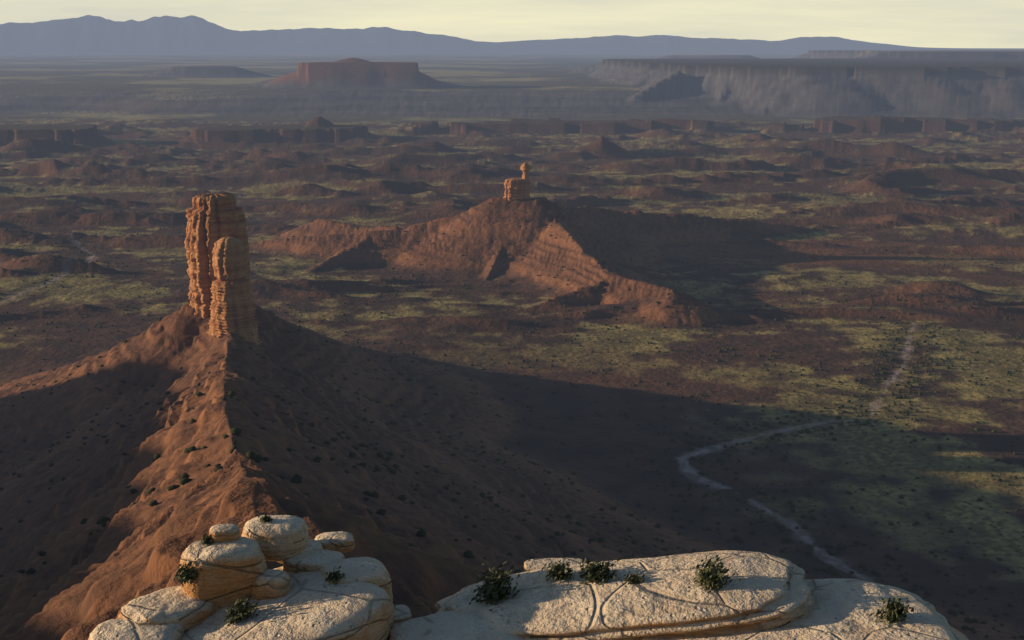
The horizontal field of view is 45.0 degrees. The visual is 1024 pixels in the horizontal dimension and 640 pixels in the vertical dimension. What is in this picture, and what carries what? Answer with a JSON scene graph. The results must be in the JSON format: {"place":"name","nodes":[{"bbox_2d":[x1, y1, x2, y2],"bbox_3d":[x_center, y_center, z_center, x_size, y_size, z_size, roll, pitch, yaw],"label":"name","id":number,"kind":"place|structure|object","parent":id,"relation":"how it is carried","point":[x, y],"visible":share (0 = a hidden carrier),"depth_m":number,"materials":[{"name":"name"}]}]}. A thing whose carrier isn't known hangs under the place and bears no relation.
{"place":"outdoors","nodes":[
{"label":"outdoors","id":0,"kind":"place"},
{"bbox_2d":[0,15,1023,639],"bbox_3d":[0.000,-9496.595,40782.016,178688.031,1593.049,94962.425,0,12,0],"label":"terrain","id":1,"kind":"structure","parent":0,"point":[152,127],"depth_m":1678.17,"materials":[{"name":"brown soil"}]},
{"bbox_2d":[184,193,261,344],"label":"spire","id":2,"kind":"structure","parent":1,"relation":"on","point":[217,254],"depth_m":1096.66,"materials":[{"name":"brown stone"}]},
{"bbox_2d":[0,196,1023,639],"bbox_3d":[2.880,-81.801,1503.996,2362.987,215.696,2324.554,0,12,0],"label":"shrubs","id":3,"kind":"object","parent":1,"relation":"on","point":[184,478],"visible":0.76,"depth_m":1046.17,"materials":[{"name":"green plant"}]},
{"bbox_2d":[503,163,530,200],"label":"rock formation","id":4,"kind":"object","parent":1,"relation":"on","point":[517,188],"depth_m":2101.80,"materials":[{"name":"brown stone"}]},
{"bbox_2d":[88,515,968,639],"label":"ledge rocks","id":5,"kind":"object","parent":1,"relation":"on","point":[296,596],"visible":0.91,"depth_m":14.44,"materials":[{"name":"beige stone"}]},
{"bbox_2d":[172,560,200,586],"bbox_3d":[-3.790,2.943,14.435,0.367,0.279,0.364,2,13,11],"label":"bush","id":6,"kind":"object","parent":5,"relation":"on","point":[187,574],"visible":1,"depth_m":14.40,"materials":[{"name":"green plant"}]},
{"bbox_2d":[201,534,211,545],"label":"bush","id":7,"kind":"object","parent":5,"relation":"on","point":[207,540],"visible":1,"depth_m":14.83,"materials":[{"name":"green plant"}]},
{"bbox_2d":[224,593,258,626],"bbox_3d":[-3.098,3.307,14.191,0.395,0.329,0.460,0,12,0],"label":"bush","id":8,"kind":"object","parent":5,"relation":"on","point":[241,610],"visible":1,"depth_m":14.15,"materials":[{"name":"green plant"}]},
{"bbox_2d":[258,512,272,523],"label":"bush","id":9,"kind":"object","parent":5,"relation":"on","point":[264,519],"visible":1,"depth_m":15.47,"materials":[{"name":"green plant"}]},
{"bbox_2d":[325,566,345,584],"bbox_3d":[-2.107,3.038,14.733,0.262,0.190,0.216,0,12,0],"label":"bush","id":10,"kind":"object","parent":5,"relation":"on","point":[335,577],"visible":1,"depth_m":14.73,"materials":[{"name":"green plant"}]},
{"bbox_2d":[469,561,519,611],"bbox_3d":[-0.189,3.216,15.043,0.658,0.456,0.793,0,12,0],"label":"bush","id":11,"kind":"object","parent":5,"relation":"on","point":[494,591],"visible":1,"depth_m":14.99,"materials":[{"name":"green plant"}]},
{"bbox_2d":[541,560,574,580],"bbox_3d":[0.623,3.103,15.330,0.466,0.286,0.466,7,15,30],"label":"bush","id":12,"kind":"object","parent":5,"relation":"on","point":[557,571],"visible":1,"depth_m":15.27,"materials":[{"name":"green plant"}]},
{"bbox_2d":[572,557,621,584],"bbox_3d":[1.059,3.069,15.175,0.606,0.312,0.506,-4,13,-19],"label":"bush","id":13,"kind":"object","parent":5,"relation":"on","point":[594,573],"visible":1,"depth_m":15.13,"materials":[{"name":"green plant"}]},
{"bbox_2d":[623,571,644,584],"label":"bush","id":14,"kind":"object","parent":5,"relation":"on","point":[633,578],"visible":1,"depth_m":14.91,"materials":[{"name":"green plant"}]},
{"bbox_2d":[690,554,740,593],"bbox_3d":[2.394,2.973,14.577,0.565,0.401,0.510,0,12,0],"label":"bush","id":15,"kind":"object","parent":5,"relation":"on","point":[711,575],"visible":1,"depth_m":14.55,"materials":[{"name":"green plant"}]},
{"bbox_2d":[869,596,916,623],"bbox_3d":[4.371,3.265,14.034,0.585,0.346,0.344,-5,13,-21],"label":"bush","id":16,"kind":"object","parent":5,"relation":"on","point":[896,609],"visible":1,"depth_m":13.99,"materials":[{"name":"green plant"}]},
{"bbox_2d":[0,0,1023,47],"label":"sky","id":17,"kind":"structure","parent":0,"point":[912,23],"materials":[{"name":"beige"}]}
]}

